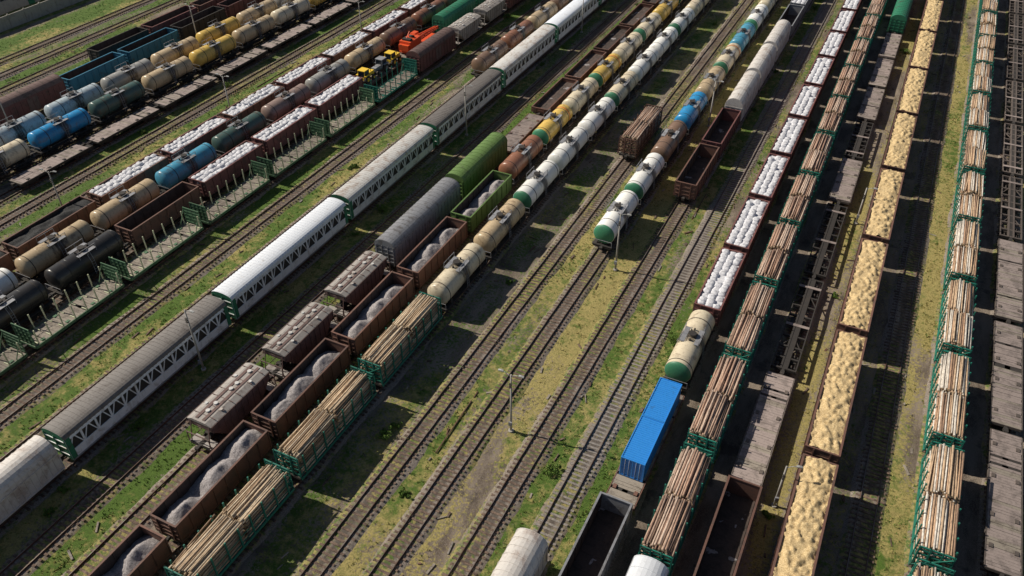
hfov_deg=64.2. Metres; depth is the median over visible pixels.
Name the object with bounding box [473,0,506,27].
hopper wagon
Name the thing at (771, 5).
tank wagon
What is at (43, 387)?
railway track
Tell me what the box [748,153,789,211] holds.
bulk bag wagon
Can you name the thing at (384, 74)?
flat wagon
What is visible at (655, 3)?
open goods wagon
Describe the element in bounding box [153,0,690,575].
railway track
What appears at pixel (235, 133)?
tank wagon
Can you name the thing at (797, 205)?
log wagon
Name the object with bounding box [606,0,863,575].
railway track
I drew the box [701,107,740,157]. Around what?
open goods wagon
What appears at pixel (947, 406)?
log wagon
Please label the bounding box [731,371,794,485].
flat wagon
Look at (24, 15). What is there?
concrete wall
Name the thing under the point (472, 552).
railway track
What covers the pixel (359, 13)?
lamp post
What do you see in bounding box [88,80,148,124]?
tank wagon
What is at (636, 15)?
open goods wagon
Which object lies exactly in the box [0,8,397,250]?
railway track
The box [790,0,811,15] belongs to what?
bulk bag wagon
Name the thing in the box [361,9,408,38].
bulk bag wagon
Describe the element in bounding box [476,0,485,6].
covered goods wagon
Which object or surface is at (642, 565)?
covered goods wagon
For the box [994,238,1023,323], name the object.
flat wagon
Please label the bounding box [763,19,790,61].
covered goods wagon
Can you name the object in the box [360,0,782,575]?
railway track
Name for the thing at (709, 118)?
lamp post
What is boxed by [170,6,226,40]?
open goods wagon
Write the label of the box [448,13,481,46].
hopper wagon
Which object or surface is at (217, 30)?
tank wagon
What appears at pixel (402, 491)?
bush
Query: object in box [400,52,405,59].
flat wagon
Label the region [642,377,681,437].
shipping container
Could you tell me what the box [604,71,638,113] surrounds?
tank wagon
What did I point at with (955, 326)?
log wagon
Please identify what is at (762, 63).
covered goods wagon
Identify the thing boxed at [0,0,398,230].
railway track
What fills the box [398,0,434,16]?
bulk bag wagon
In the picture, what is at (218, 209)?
flat wagon
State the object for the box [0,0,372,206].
railway track
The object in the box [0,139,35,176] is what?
tank wagon
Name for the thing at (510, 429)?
lamp post
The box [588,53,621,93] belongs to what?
tank wagon
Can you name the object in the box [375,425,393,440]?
bush
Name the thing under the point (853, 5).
bulk bag wagon
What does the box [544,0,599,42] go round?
car carrier wagon
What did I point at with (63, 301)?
railway track
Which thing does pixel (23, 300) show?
tank wagon
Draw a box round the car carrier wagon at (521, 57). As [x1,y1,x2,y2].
[489,24,555,89]
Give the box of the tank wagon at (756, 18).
[744,4,768,37]
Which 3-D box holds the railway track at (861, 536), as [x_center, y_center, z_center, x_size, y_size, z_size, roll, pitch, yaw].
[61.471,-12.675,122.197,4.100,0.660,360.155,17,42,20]
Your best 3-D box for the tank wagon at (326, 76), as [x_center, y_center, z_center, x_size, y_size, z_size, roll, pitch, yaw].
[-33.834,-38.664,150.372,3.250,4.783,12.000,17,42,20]
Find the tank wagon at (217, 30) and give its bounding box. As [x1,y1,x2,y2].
[196,16,240,46]
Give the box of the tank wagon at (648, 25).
[633,12,661,47]
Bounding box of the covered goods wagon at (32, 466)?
[0,435,65,523]
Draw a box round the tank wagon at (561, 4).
[550,0,572,14]
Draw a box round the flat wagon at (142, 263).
[108,207,203,280]
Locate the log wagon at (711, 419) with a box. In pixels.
[684,352,748,462]
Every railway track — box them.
[0,0,156,66]
[0,0,186,80]
[0,0,343,185]
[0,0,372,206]
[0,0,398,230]
[0,0,527,389]
[0,0,549,431]
[0,0,612,537]
[0,0,640,575]
[0,5,189,96]
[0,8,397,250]
[0,24,543,461]
[0,65,403,350]
[12,183,159,278]
[25,88,145,148]
[34,21,431,287]
[38,35,195,115]
[61,4,659,575]
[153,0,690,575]
[222,0,718,575]
[292,0,757,575]
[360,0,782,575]
[438,0,813,575]
[530,0,838,575]
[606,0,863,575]
[671,0,888,575]
[735,0,913,557]
[767,1,925,575]
[835,0,966,575]
[903,0,979,575]
[976,0,1021,575]
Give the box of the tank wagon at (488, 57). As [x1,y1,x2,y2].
[470,40,508,77]
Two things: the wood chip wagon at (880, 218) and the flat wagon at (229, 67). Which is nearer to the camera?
the wood chip wagon at (880, 218)
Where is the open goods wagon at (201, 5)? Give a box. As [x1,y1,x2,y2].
[189,0,223,11]
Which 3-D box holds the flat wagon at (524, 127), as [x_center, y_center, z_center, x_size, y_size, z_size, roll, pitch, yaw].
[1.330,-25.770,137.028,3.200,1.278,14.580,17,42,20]
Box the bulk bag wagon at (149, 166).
[86,152,169,207]
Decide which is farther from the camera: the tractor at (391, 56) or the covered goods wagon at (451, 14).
the covered goods wagon at (451, 14)
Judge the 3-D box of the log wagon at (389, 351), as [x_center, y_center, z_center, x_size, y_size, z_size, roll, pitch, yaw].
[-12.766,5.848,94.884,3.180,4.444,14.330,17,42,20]
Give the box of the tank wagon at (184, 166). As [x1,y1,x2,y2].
[155,143,216,193]
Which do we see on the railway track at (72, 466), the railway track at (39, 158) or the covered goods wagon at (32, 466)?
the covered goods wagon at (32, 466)
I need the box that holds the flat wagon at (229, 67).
[209,47,267,78]
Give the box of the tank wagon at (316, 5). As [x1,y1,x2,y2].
[309,0,338,12]
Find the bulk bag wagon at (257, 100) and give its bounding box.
[219,83,283,122]
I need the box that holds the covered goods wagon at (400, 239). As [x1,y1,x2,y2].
[374,177,460,266]
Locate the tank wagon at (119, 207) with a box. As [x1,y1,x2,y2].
[90,178,162,235]
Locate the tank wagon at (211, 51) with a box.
[189,34,238,72]
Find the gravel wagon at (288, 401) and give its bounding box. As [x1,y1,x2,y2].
[250,338,350,438]
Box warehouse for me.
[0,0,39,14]
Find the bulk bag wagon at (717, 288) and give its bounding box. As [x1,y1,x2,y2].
[692,247,746,326]
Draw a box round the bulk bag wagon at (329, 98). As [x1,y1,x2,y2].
[305,74,363,119]
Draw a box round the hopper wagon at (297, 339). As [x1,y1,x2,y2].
[261,302,338,378]
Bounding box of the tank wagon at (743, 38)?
[729,22,755,58]
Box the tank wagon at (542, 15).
[526,1,557,31]
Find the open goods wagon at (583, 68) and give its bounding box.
[564,49,606,83]
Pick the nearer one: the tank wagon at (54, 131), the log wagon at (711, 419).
the log wagon at (711, 419)
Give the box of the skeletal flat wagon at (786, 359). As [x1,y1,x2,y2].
[771,276,823,373]
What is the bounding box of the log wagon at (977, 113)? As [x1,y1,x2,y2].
[962,92,991,140]
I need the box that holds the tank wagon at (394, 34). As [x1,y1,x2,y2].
[379,17,418,51]
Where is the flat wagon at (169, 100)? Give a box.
[152,75,217,109]
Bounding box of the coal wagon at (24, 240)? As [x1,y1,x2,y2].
[1,195,97,261]
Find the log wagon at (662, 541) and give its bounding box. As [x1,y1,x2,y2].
[638,441,713,575]
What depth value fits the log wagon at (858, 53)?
155.45 m
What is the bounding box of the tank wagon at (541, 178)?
[513,160,559,215]
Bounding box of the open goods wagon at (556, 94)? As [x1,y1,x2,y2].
[531,77,577,116]
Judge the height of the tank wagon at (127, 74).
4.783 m
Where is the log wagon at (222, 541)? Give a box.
[164,458,294,575]
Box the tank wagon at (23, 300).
[0,279,52,336]
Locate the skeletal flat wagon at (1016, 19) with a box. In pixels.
[1008,13,1023,45]
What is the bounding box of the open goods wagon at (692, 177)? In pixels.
[673,143,719,200]
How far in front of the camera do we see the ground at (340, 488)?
99.84 m
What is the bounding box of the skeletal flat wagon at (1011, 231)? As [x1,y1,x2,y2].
[999,175,1022,241]
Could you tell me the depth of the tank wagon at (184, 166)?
123.44 m
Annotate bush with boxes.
[42,506,57,517]
[57,485,70,493]
[222,81,232,86]
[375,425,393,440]
[376,204,387,212]
[390,422,402,427]
[398,487,409,497]
[505,278,515,285]
[540,464,561,476]
[668,331,678,345]
[762,509,775,519]
[832,291,838,298]
[899,48,910,53]
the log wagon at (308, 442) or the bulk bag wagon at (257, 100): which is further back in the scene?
the bulk bag wagon at (257, 100)
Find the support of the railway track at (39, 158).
on the ground at (340, 488)
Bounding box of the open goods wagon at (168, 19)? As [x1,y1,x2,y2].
[141,5,197,34]
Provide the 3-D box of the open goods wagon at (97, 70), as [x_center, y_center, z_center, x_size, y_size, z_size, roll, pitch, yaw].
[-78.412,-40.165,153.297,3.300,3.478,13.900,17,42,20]
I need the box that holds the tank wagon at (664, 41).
[649,27,677,62]
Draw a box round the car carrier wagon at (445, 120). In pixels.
[420,69,501,146]
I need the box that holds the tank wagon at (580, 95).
[562,77,598,120]
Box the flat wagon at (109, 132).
[85,106,159,145]
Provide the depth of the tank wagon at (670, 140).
129.33 m
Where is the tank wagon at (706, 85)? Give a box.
[695,66,724,107]
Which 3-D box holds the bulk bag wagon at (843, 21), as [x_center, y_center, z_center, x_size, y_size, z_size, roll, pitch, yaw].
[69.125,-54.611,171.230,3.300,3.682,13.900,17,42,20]
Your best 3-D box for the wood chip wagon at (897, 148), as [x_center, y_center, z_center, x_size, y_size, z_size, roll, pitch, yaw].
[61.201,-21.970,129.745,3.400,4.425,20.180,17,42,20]
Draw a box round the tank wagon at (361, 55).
[344,37,386,75]
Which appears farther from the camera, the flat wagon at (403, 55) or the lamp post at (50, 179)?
the flat wagon at (403, 55)
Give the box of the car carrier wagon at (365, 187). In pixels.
[331,125,434,219]
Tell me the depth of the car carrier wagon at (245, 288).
105.02 m
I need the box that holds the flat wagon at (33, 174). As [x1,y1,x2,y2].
[8,142,92,186]
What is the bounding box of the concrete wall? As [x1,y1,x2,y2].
[0,0,82,32]
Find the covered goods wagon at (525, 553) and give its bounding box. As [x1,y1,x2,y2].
[491,528,547,575]
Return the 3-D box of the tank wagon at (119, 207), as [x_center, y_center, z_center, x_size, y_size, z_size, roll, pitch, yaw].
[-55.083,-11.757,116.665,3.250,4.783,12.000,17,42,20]
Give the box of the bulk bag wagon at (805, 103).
[788,84,821,128]
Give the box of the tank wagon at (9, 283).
[0,268,22,295]
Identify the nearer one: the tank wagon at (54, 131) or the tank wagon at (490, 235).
the tank wagon at (490, 235)
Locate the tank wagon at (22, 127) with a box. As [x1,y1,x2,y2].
[0,111,46,146]
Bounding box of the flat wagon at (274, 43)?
[260,23,312,50]
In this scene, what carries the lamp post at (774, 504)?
on the ground at (340, 488)
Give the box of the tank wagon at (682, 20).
[668,8,694,41]
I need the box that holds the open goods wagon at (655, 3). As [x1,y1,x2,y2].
[642,0,661,8]
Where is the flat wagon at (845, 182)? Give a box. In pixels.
[828,157,862,205]
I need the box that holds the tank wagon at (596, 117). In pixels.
[577,97,614,143]
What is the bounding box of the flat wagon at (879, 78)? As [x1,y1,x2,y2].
[868,58,893,88]
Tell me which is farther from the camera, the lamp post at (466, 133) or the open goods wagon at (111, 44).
the open goods wagon at (111, 44)
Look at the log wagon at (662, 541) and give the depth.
74.64 m
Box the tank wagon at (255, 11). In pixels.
[236,0,277,26]
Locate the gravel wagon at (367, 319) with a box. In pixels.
[331,271,414,355]
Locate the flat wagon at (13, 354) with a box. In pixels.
[0,330,27,375]
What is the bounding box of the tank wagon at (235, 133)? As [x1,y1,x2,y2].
[211,111,268,157]
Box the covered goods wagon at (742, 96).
[724,70,759,121]
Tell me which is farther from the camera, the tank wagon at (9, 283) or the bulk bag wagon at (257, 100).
the bulk bag wagon at (257, 100)
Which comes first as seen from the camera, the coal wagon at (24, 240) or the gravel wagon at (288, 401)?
the gravel wagon at (288, 401)
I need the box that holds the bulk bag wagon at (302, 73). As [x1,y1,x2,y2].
[273,55,330,90]
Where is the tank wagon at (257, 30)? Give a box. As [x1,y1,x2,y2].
[232,15,277,50]
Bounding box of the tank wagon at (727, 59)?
[713,43,740,81]
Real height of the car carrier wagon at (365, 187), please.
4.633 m
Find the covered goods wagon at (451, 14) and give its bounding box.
[432,0,475,32]
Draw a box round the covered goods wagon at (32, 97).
[0,74,67,126]
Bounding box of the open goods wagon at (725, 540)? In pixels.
[693,475,762,575]
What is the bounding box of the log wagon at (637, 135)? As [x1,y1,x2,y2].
[617,104,662,159]
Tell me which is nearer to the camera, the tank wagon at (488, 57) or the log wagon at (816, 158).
the log wagon at (816, 158)
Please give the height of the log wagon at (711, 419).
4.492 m
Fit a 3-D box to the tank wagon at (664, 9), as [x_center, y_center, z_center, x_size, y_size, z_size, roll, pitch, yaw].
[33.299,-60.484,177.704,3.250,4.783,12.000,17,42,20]
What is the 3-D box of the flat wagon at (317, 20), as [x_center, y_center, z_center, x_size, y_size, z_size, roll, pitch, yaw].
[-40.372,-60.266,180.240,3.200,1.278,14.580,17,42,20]
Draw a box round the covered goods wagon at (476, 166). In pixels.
[445,132,507,199]
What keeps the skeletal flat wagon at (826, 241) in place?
on the railway track at (795, 310)
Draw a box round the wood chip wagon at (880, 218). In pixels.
[858,168,904,246]
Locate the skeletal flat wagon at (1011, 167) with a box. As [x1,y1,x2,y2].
[1002,123,1022,176]
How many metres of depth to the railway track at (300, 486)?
98.14 m
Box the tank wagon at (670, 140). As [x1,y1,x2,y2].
[650,120,686,169]
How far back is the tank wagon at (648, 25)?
167.67 m
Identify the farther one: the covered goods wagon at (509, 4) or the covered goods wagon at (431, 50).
the covered goods wagon at (509, 4)
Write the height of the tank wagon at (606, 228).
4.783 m
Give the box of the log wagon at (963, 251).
[943,218,981,290]
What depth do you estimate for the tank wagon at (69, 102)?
140.64 m
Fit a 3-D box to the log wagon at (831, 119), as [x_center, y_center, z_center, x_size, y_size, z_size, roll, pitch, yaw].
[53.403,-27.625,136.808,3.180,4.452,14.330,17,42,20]
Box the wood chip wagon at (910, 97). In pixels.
[892,67,927,122]
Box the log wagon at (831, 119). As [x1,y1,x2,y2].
[816,96,848,147]
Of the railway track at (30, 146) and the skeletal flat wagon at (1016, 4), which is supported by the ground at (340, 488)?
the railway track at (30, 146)
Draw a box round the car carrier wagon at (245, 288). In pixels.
[211,197,348,318]
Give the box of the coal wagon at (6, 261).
[0,249,15,271]
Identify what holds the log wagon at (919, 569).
on the railway track at (907, 568)
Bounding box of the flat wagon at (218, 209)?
[189,160,269,224]
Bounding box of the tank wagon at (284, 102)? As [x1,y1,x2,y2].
[261,84,312,125]
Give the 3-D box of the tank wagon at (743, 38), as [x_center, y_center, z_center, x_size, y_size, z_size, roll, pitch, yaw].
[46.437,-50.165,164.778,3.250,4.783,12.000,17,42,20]
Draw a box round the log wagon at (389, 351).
[357,291,442,386]
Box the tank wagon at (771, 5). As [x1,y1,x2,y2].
[758,0,778,18]
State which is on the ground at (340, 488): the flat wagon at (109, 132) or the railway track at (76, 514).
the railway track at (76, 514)
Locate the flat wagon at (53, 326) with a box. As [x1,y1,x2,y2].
[10,262,123,348]
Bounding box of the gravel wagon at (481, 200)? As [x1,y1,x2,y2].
[450,170,511,233]
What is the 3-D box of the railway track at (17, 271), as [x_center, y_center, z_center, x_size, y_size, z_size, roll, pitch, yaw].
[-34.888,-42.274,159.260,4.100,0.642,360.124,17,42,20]
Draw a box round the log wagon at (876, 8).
[865,0,886,28]
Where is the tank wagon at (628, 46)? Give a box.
[612,32,642,69]
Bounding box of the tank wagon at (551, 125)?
[532,104,572,151]
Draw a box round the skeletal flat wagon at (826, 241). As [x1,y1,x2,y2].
[804,203,847,278]
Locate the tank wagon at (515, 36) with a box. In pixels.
[500,20,533,53]
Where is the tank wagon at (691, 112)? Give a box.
[674,91,707,136]
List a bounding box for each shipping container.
[619,415,664,481]
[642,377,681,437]
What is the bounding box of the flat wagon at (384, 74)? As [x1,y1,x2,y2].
[363,59,401,85]
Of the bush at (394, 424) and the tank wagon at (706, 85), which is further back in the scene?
the tank wagon at (706, 85)
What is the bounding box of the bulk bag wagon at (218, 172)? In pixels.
[188,140,263,197]
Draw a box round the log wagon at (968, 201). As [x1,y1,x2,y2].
[950,169,985,231]
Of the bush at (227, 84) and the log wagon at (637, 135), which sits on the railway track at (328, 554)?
the log wagon at (637, 135)
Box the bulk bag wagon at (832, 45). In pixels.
[817,31,845,68]
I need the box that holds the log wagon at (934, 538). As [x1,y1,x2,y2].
[908,440,964,574]
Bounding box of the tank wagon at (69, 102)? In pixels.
[44,83,103,123]
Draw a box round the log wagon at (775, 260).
[752,222,799,299]
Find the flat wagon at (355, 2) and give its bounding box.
[344,0,361,5]
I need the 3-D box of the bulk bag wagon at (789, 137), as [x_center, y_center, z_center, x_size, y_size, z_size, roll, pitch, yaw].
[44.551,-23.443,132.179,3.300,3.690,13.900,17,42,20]
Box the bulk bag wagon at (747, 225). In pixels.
[723,196,769,263]
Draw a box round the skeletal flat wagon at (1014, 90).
[1004,80,1022,124]
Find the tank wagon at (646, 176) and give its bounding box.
[624,153,664,206]
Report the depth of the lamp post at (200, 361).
92.01 m
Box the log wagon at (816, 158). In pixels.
[798,132,834,189]
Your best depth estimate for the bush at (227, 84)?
153.78 m
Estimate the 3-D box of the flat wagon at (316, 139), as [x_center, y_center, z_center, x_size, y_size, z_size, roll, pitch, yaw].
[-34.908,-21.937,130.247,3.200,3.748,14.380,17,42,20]
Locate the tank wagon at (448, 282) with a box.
[427,243,486,311]
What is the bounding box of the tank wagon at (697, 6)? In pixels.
[685,0,709,22]
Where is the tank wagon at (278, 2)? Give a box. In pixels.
[274,0,293,8]
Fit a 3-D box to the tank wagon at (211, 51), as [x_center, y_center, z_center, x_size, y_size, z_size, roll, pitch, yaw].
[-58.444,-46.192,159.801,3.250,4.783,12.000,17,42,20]
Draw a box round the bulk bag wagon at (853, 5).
[841,0,862,19]
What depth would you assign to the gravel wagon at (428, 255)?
107.65 m
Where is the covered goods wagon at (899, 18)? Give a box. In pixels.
[887,0,912,34]
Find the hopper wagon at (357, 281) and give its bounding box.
[323,251,390,318]
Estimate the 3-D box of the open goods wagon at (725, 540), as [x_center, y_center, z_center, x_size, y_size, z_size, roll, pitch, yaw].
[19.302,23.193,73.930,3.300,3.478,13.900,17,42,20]
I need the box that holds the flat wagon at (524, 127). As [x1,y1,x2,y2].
[505,113,544,153]
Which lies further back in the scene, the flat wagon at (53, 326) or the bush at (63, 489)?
the flat wagon at (53, 326)
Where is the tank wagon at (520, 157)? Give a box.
[498,135,543,186]
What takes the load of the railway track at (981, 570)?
on the ground at (340, 488)
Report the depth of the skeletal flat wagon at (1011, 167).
131.98 m
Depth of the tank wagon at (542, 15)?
172.65 m
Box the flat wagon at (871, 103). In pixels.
[857,86,884,121]
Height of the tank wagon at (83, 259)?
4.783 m
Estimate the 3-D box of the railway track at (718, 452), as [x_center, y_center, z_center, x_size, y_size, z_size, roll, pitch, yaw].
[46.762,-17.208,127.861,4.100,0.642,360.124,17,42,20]
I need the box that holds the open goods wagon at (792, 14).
[778,4,803,37]
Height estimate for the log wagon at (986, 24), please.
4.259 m
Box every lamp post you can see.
[39,168,61,205]
[184,310,205,370]
[185,3,196,32]
[216,73,229,106]
[353,0,364,30]
[464,85,472,135]
[498,369,523,432]
[580,0,583,32]
[613,214,630,270]
[707,77,723,126]
[771,465,802,507]
[854,188,877,224]
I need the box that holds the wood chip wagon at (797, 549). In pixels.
[768,453,838,575]
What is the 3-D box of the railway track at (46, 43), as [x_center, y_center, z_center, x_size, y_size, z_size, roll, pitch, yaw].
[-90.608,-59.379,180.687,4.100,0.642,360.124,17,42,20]
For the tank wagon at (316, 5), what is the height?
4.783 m
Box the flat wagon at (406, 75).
[363,58,417,103]
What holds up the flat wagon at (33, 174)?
on the railway track at (12, 194)
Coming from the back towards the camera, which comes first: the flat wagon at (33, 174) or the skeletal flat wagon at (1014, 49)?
the skeletal flat wagon at (1014, 49)
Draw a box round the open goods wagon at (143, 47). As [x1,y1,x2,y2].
[117,27,179,64]
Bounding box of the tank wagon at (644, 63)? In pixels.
[628,47,658,87]
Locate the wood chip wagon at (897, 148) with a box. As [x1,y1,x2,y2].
[876,112,917,180]
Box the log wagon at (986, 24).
[974,11,997,46]
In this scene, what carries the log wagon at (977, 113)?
on the railway track at (907, 568)
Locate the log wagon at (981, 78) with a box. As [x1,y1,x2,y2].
[966,62,993,105]
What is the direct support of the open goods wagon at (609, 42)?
on the railway track at (99, 550)
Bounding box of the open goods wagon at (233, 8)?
[217,0,264,17]
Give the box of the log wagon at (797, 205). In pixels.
[778,173,818,239]
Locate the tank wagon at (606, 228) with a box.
[592,190,638,249]
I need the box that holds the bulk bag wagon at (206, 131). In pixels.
[158,115,230,162]
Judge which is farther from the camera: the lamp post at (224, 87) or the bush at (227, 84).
the bush at (227, 84)
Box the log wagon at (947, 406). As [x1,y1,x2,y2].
[922,349,971,453]
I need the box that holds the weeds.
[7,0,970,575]
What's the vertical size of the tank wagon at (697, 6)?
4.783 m
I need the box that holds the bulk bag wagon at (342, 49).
[320,31,371,63]
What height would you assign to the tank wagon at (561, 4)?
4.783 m
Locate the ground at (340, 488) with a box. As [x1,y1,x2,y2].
[0,0,1023,575]
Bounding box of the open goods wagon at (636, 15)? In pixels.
[619,3,653,30]
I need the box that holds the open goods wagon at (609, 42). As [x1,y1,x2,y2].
[593,25,631,55]
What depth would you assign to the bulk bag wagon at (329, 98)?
143.65 m
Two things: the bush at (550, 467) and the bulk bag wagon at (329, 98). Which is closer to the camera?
the bush at (550, 467)
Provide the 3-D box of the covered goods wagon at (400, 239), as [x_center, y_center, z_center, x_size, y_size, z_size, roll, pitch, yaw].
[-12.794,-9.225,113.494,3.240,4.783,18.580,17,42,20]
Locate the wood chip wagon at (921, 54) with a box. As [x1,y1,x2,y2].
[905,30,935,75]
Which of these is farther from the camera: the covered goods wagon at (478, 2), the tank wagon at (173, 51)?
the covered goods wagon at (478, 2)
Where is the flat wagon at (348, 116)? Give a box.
[314,87,374,138]
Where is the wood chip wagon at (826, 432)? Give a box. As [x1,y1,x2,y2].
[798,329,866,464]
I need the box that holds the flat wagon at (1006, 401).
[989,321,1023,431]
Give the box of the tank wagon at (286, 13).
[270,0,312,30]
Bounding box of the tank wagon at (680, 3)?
[676,0,686,10]
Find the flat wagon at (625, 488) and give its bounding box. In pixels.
[606,395,684,510]
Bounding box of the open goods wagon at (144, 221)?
[114,181,202,246]
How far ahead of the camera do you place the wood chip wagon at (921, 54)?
156.16 m
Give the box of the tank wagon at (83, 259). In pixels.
[44,230,128,296]
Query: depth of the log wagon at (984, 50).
157.26 m
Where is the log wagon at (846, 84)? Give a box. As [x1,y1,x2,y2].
[831,65,860,112]
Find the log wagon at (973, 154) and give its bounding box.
[956,128,988,182]
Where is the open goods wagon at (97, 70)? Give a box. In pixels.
[59,52,126,91]
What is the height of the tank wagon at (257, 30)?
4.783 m
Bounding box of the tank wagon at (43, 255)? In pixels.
[14,220,97,283]
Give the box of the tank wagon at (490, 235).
[473,198,525,259]
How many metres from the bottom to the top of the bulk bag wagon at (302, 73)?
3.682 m
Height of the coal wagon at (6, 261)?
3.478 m
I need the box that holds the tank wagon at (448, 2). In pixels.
[443,0,456,6]
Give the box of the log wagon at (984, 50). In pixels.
[970,35,995,74]
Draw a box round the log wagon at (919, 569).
[907,557,955,575]
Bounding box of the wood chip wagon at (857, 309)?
[832,238,888,340]
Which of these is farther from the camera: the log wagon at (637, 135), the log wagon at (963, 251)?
the log wagon at (637, 135)
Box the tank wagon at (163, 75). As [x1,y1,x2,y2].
[141,56,196,97]
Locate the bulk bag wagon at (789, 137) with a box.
[770,116,806,167]
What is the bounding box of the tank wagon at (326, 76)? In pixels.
[305,59,350,97]
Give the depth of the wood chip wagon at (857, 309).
99.21 m
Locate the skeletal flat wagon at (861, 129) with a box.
[844,120,873,159]
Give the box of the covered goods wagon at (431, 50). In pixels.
[406,27,455,73]
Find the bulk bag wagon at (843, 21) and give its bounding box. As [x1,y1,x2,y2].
[830,9,855,41]
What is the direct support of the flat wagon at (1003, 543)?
on the railway track at (981, 570)
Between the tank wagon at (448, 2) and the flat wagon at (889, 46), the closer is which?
the flat wagon at (889, 46)
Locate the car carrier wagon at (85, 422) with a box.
[41,295,231,459]
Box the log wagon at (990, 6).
[977,0,998,22]
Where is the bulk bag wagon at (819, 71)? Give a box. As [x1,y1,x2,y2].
[804,56,833,97]
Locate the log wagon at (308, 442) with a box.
[272,365,376,479]
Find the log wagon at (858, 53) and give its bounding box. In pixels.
[844,38,870,78]
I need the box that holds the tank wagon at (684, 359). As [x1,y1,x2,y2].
[663,309,714,390]
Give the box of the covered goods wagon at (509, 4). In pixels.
[504,0,520,10]
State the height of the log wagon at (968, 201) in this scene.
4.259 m
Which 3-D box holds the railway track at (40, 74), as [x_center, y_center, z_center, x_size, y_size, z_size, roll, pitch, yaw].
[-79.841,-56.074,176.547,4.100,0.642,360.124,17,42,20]
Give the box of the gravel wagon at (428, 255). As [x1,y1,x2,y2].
[396,216,467,288]
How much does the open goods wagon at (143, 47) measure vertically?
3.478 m
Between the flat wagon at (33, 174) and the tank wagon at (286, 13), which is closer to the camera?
the flat wagon at (33, 174)
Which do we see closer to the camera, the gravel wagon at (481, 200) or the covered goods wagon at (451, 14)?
the gravel wagon at (481, 200)
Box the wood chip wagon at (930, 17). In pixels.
[914,0,943,42]
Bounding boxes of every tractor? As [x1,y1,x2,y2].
[356,67,375,83]
[371,56,388,74]
[384,50,401,65]
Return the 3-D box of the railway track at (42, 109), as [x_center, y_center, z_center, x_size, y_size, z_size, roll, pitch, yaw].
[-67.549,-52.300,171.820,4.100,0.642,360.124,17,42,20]
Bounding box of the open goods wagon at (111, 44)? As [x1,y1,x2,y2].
[86,27,148,60]
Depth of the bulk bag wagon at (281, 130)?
133.74 m
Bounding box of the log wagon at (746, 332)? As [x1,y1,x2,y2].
[723,280,776,372]
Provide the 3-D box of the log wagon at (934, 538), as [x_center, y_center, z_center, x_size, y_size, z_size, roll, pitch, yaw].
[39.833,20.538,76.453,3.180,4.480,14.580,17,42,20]
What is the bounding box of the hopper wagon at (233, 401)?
[186,363,276,451]
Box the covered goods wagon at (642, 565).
[625,555,668,575]
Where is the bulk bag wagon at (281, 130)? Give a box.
[251,105,316,156]
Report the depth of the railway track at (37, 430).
102.72 m
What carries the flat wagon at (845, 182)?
on the railway track at (795, 310)
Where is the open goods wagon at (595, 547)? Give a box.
[558,491,632,575]
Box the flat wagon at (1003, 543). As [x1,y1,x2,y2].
[982,428,1022,575]
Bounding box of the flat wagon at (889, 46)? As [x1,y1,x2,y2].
[878,32,901,59]
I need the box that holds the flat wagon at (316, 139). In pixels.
[256,121,326,177]
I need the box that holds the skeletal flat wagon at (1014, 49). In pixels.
[1006,44,1023,81]
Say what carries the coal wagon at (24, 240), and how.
on the railway track at (17, 271)
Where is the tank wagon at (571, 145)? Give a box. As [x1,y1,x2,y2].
[547,126,588,176]
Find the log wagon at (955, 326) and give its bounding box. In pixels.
[934,277,976,361]
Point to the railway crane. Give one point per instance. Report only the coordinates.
(410, 41)
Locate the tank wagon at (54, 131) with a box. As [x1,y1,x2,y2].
[27,108,95,155]
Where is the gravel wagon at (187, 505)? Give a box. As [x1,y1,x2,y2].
[149,420,271,542]
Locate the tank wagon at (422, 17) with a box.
[411,0,445,31]
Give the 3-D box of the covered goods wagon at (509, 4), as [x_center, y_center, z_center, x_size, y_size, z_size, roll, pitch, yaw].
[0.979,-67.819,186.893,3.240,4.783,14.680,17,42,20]
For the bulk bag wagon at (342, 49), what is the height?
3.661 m
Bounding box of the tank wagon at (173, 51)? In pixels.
[151,36,199,69]
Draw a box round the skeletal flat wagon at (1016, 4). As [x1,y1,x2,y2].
[1009,0,1023,14]
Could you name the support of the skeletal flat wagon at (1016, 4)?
on the railway track at (981, 570)
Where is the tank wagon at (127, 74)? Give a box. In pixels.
[100,58,153,94]
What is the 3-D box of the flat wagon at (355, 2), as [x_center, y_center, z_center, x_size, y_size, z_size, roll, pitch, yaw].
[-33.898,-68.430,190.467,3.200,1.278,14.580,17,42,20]
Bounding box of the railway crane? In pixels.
[398,25,438,52]
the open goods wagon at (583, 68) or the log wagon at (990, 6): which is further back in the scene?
the log wagon at (990, 6)
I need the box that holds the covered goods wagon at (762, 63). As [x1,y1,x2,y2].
[745,43,776,88]
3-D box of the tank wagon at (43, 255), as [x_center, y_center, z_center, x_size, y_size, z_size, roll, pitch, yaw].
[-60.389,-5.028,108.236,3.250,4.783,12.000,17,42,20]
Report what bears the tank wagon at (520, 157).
on the railway track at (177, 548)
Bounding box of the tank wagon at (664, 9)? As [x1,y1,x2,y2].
[652,0,678,26]
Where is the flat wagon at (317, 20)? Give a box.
[304,2,351,26]
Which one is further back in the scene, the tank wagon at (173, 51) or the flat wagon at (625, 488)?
the tank wagon at (173, 51)
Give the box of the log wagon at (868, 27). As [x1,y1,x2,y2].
[855,14,879,52]
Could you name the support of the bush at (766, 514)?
on the ground at (340, 488)
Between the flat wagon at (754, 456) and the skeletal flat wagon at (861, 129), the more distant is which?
the skeletal flat wagon at (861, 129)
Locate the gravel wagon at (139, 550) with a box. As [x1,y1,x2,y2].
[87,524,172,575]

